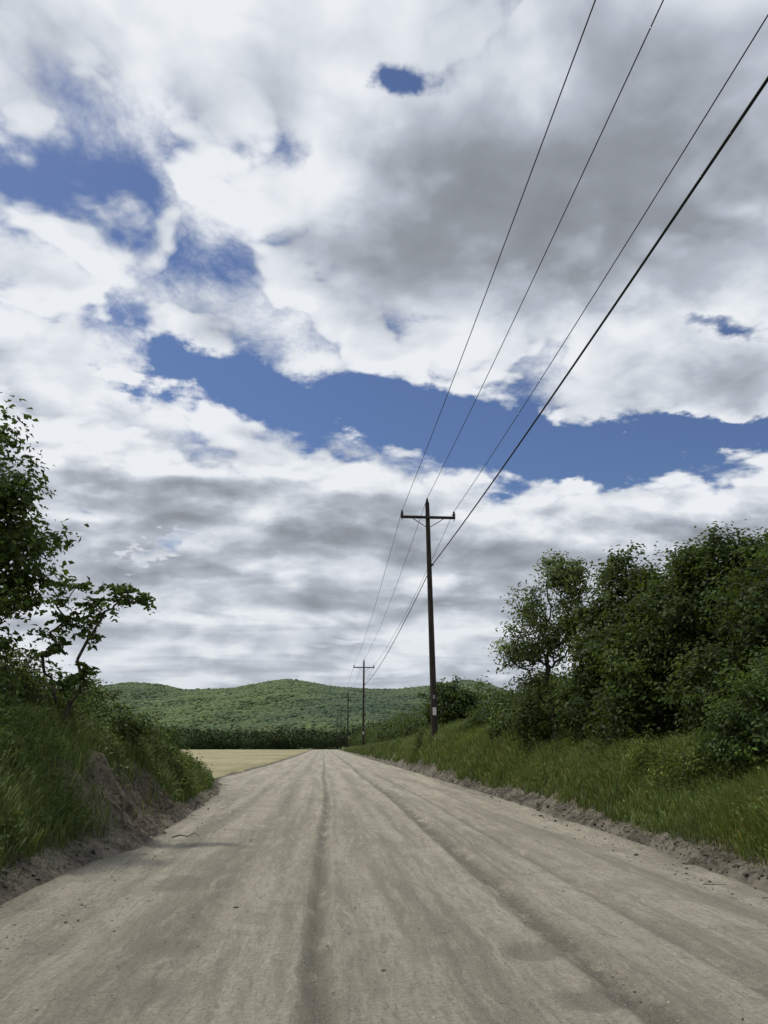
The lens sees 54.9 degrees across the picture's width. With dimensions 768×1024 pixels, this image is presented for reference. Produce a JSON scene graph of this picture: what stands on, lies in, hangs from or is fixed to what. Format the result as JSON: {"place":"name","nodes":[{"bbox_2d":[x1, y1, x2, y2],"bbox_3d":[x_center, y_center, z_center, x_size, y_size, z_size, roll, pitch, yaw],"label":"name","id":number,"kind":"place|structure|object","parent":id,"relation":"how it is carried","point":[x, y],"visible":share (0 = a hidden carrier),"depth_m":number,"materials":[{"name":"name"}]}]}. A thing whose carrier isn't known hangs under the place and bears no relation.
{"place":"outdoors","nodes":[
{"label":"outdoors","id":0,"kind":"place"},
{"bbox_2d":[180,749,309,777],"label":"grain field","id":1,"kind":"structure","parent":0,"point":[224,762],"depth_m":82.47,"materials":[{"name":"beige plant"}]},
{"bbox_2d":[111,688,482,728],"bbox_3d":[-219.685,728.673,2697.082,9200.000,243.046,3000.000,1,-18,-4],"label":"hill","id":2,"kind":"structure","parent":0,"point":[245,707],"depth_m":2115.43,"materials":[{"name":"green plant"}]},
{"bbox_2d":[35,678,513,735],"bbox_3d":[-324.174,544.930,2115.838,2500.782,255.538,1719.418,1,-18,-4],"label":"hill forest","id":3,"kind":"object","parent":2,"relation":"on","point":[320,702],"visible":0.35,"depth_m":2152.35,"materials":[{"name":"green plant"}]},
{"bbox_2d":[0,748,767,1023],"bbox_3d":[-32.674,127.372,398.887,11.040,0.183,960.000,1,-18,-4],"label":"dirt road","id":4,"kind":"structure","parent":0,"point":[699,940],"depth_m":6.60,"materials":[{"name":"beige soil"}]},
{"bbox_2d":[0,681,767,894],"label":"roadside grass","id":5,"kind":"structure","parent":0,"point":[702,814],"depth_m":12.98,"materials":[{"name":"green plant"}]},
{"bbox_2d":[0,727,767,907],"bbox_3d":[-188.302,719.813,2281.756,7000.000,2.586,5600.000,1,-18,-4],"label":"ground","id":6,"kind":"structure","parent":0,"point":[129,838],"depth_m":12.07,"materials":[{"name":"soil"}]},
{"bbox_2d":[0,392,89,690],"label":"deciduous tree","id":7,"kind":"object","parent":6,"relation":"on","point":[18,538],"visible":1,"depth_m":13.12,"materials":[{"name":"green plant"}]},
{"bbox_2d":[0,638,99,742],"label":"roadside shrub","id":8,"kind":"object","parent":6,"relation":"on","point":[25,683],"visible":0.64,"depth_m":13.72,"materials":[{"name":"green plant"}]},
{"bbox_2d":[19,575,99,711],"bbox_3d":[-6.064,2.605,13.668,1.338,2.987,0.875,-2,-18,8],"label":"sumac sapling","id":9,"kind":"object","parent":6,"relation":"on","point":[67,623],"visible":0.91,"depth_m":13.81,"materials":[{"name":"green plant"}]},
{"bbox_2d":[48,661,100,733],"bbox_3d":[-5.522,3.302,13.113,0.822,1.323,0.914,1,-18,-4],"label":"sumac sapling","id":10,"kind":"object","parent":6,"relation":"on","point":[69,682],"visible":0.99,"depth_m":13.10,"materials":[{"name":"green plant"}]},
{"bbox_2d":[87,764,124,810],"bbox_3d":[-4.642,4.656,12.477,0.748,0.788,0.232,15,-23,-40],"label":"exposed root","id":11,"kind":"object","parent":6,"relation":"on","point":[95,781],"visible":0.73,"depth_m":12.41,"materials":[{"name":"brown wood"}]},
{"bbox_2d":[64,582,156,724],"bbox_3d":[-5.164,2.694,13.742,1.696,2.862,1.043,1,-18,-4],"label":"sumac sapling","id":12,"kind":"object","parent":6,"relation":"on","point":[141,599],"visible":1,"depth_m":13.95,"materials":[{"name":"green plant"}]},
{"bbox_2d":[27,670,196,762],"bbox_3d":[-7.669,6.949,22.891,4.298,3.464,15.061,1,-18,-4],"label":"roadside shrub","id":13,"kind":"object","parent":6,"relation":"on","point":[126,721],"visible":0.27,"depth_m":17.23,"materials":[{"name":"green plant"}]},
{"bbox_2d":[100,789,133,826],"bbox_3d":[-4.418,4.962,12.400,0.500,0.634,0.737,-1,-18,5],"label":"exposed root","id":14,"kind":"object","parent":6,"relation":"on","point":[116,807],"visible":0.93,"depth_m":12.19,"materials":[{"name":"brown wood"}]},
{"bbox_2d":[116,777,145,808],"bbox_3d":[-4.902,5.462,14.384,0.669,0.645,0.261,8,-19,-25],"label":"exposed root","id":15,"kind":"object","parent":6,"relation":"on","point":[128,793],"visible":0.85,"depth_m":14.36,"materials":[{"name":"brown wood"}]},
{"bbox_2d":[128,776,158,809],"bbox_3d":[-4.824,5.711,14.950,0.714,0.720,0.222,12,-21,-32],"label":"exposed root","id":16,"kind":"object","parent":6,"relation":"on","point":[135,790],"visible":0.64,"depth_m":14.93,"materials":[{"name":"brown wood"}]},
{"bbox_2d":[166,745,212,798],"bbox_3d":[-6.866,8.757,24.768,2.245,1.833,13.714,4,-18,-12],"label":"roadside shrub","id":17,"kind":"object","parent":6,"relation":"on","point":[181,771],"visible":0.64,"depth_m":20.11,"materials":[{"name":"green plant"}]},
{"bbox_2d":[150,721,377,746],"bbox_3d":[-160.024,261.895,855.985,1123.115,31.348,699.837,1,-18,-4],"label":"distant trees","id":18,"kind":"object","parent":6,"relation":"on","point":[184,729],"visible":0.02,"depth_m":596.22,"materials":[{"name":"green plant"}]},
{"bbox_2d":[157,717,383,749],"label":"distant trees","id":19,"kind":"object","parent":6,"relation":"on","point":[261,741],"visible":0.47,"depth_m":273.96,"materials":[{"name":"green plant"}]},
{"bbox_2d":[337,708,345,748],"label":"utility pole","id":20,"kind":"object","parent":6,"relation":"on","point":[341,710],"visible":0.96,"depth_m":269.23,"materials":[{"name":"brown wood"}]},
{"bbox_2d":[342,692,354,746],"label":"utility pole","id":21,"kind":"object","parent":6,"relation":"on","point":[348,697],"visible":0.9,"depth_m":195.07,"materials":[{"name":"brown wood"}]},
{"bbox_2d":[353,660,373,745],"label":"utility pole","id":22,"kind":"object","parent":6,"relation":"on","point":[364,684],"visible":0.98,"depth_m":119.33,"materials":[{"name":"brown wood"}]},
{"bbox_2d":[1,771,767,897],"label":"soil clods","id":23,"kind":"object","parent":6,"relation":"on","point":[520,800],"visible":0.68,"depth_m":11.81,"materials":[{"name":"brown soil"}]},
{"bbox_2d":[411,724,440,750],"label":"roadside shrub","id":24,"kind":"object","parent":6,"relation":"on","point":[419,738],"visible":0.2,"depth_m":44.90,"materials":[{"name":"green plant"}]},
{"bbox_2d":[400,498,455,742],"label":"utility pole","id":25,"kind":"object","parent":6,"relation":"on","point":[433,692],"visible":0.96,"depth_m":44.02,"materials":[{"name":"brown wood"}]},
{"bbox_2d":[341,0,595,698],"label":"power line","id":26,"kind":"object","parent":25,"relation":"attached to","point":[502,250],"visible":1,"depth_m":19.11,"materials":[{"name":"black metal"}]},
{"bbox_2d":[349,0,663,691],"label":"power line","id":27,"kind":"object","parent":25,"relation":"attached to","point":[550,242],"visible":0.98,"depth_m":20.16,"materials":[{"name":"black metal"}]},
{"bbox_2d":[339,76,767,723],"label":"power line","id":28,"kind":"object","parent":25,"relation":"attached to","point":[765,82],"visible":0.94,"depth_m":15.64,"materials":[{"name":"black metal"}]},
{"bbox_2d":[346,14,767,709],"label":"power line","id":29,"kind":"object","parent":25,"relation":"attached to","point":[618,256],"visible":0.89,"depth_m":19.12,"materials":[{"name":"black metal"}]},
{"bbox_2d":[348,670,522,746],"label":"roadside hedgerow","id":30,"kind":"object","parent":6,"relation":"on","point":[395,728],"visible":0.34,"depth_m":95.55,"materials":[{"name":"green plant"}]},
{"bbox_2d":[412,675,486,729],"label":"tree","id":31,"kind":"object","parent":6,"relation":"on","point":[452,703],"visible":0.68,"depth_m":44.72,"materials":[{"name":"green plant"}]},
{"bbox_2d":[459,656,571,740],"bbox_3d":[6.317,8.955,33.639,5.616,4.525,11.791,1,-18,-4],"label":"roadside shrub","id":32,"kind":"object","parent":6,"relation":"on","point":[488,715],"visible":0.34,"depth_m":32.27,"materials":[{"name":"green plant"}]},
{"bbox_2d":[483,548,603,739],"bbox_3d":[5.347,4.249,23.566,4.289,6.510,3.102,1,-18,-4],"label":"box elder tree","id":33,"kind":"object","parent":6,"relation":"on","point":[559,577],"visible":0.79,"depth_m":23.61,"materials":[{"name":"green plant"}]},
{"bbox_2d":[493,670,656,753],"bbox_3d":[5.461,5.887,22.326,4.058,3.086,11.396,-1,-18,3],"label":"roadside shrub","id":34,"kind":"object","parent":6,"relation":"on","point":[536,714],"visible":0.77,"depth_m":20.13,"materials":[{"name":"green plant"}]},
{"bbox_2d":[546,540,727,736],"bbox_3d":[7.464,3.877,21.357,5.768,6.323,4.963,1,-18,-4],"label":"dense thicket","id":35,"kind":"object","parent":6,"relation":"on","point":[595,627],"visible":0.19,"depth_m":20.97,"materials":[{"name":"green plant"}]},
{"bbox_2d":[531,658,752,724],"bbox_3d":[14.611,7.401,30.445,12.623,7.444,37.611,1,-18,-2],"label":"scrub wood","id":36,"kind":"object","parent":6,"relation":"on","point":[580,683],"visible":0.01,"depth_m":34.35,"materials":[{"name":"green plant"}]},
{"bbox_2d":[621,731,719,791],"bbox_3d":[4.988,4.571,13.421,1.385,1.255,3.029,1,-18,-4],"label":"weed shrub","id":37,"kind":"object","parent":6,"relation":"on","point":[641,755],"visible":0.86,"depth_m":12.84,"materials":[{"name":"green plant"}]},
{"bbox_2d":[586,519,767,738],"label":"dense thicket","id":38,"kind":"object","parent":6,"relation":"on","point":[647,651],"visible":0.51,"depth_m":17.49,"materials":[{"name":"green plant"}]},
{"bbox_2d":[645,537,767,736],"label":"dense thicket","id":39,"kind":"object","parent":6,"relation":"on","point":[747,604],"visible":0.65,"depth_m":14.56,"materials":[{"name":"green plant"}]},
{"bbox_2d":[664,636,767,777],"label":"vine shrub","id":40,"kind":"object","parent":6,"relation":"on","point":[732,714],"visible":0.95,"depth_m":11.87,"materials":[{"name":"green plant"}]},
{"bbox_2d":[666,521,766,693],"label":"tree","id":41,"kind":"object","parent":6,"relation":"on","point":[711,539],"visible":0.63,"depth_m":17.41,"materials":[{"name":"green plant"}]},
{"bbox_2d":[0,0,767,692],"label":"sky","id":42,"kind":"structure","parent":0,"point":[250,250],"materials":[{"name":"white"}]}
]}

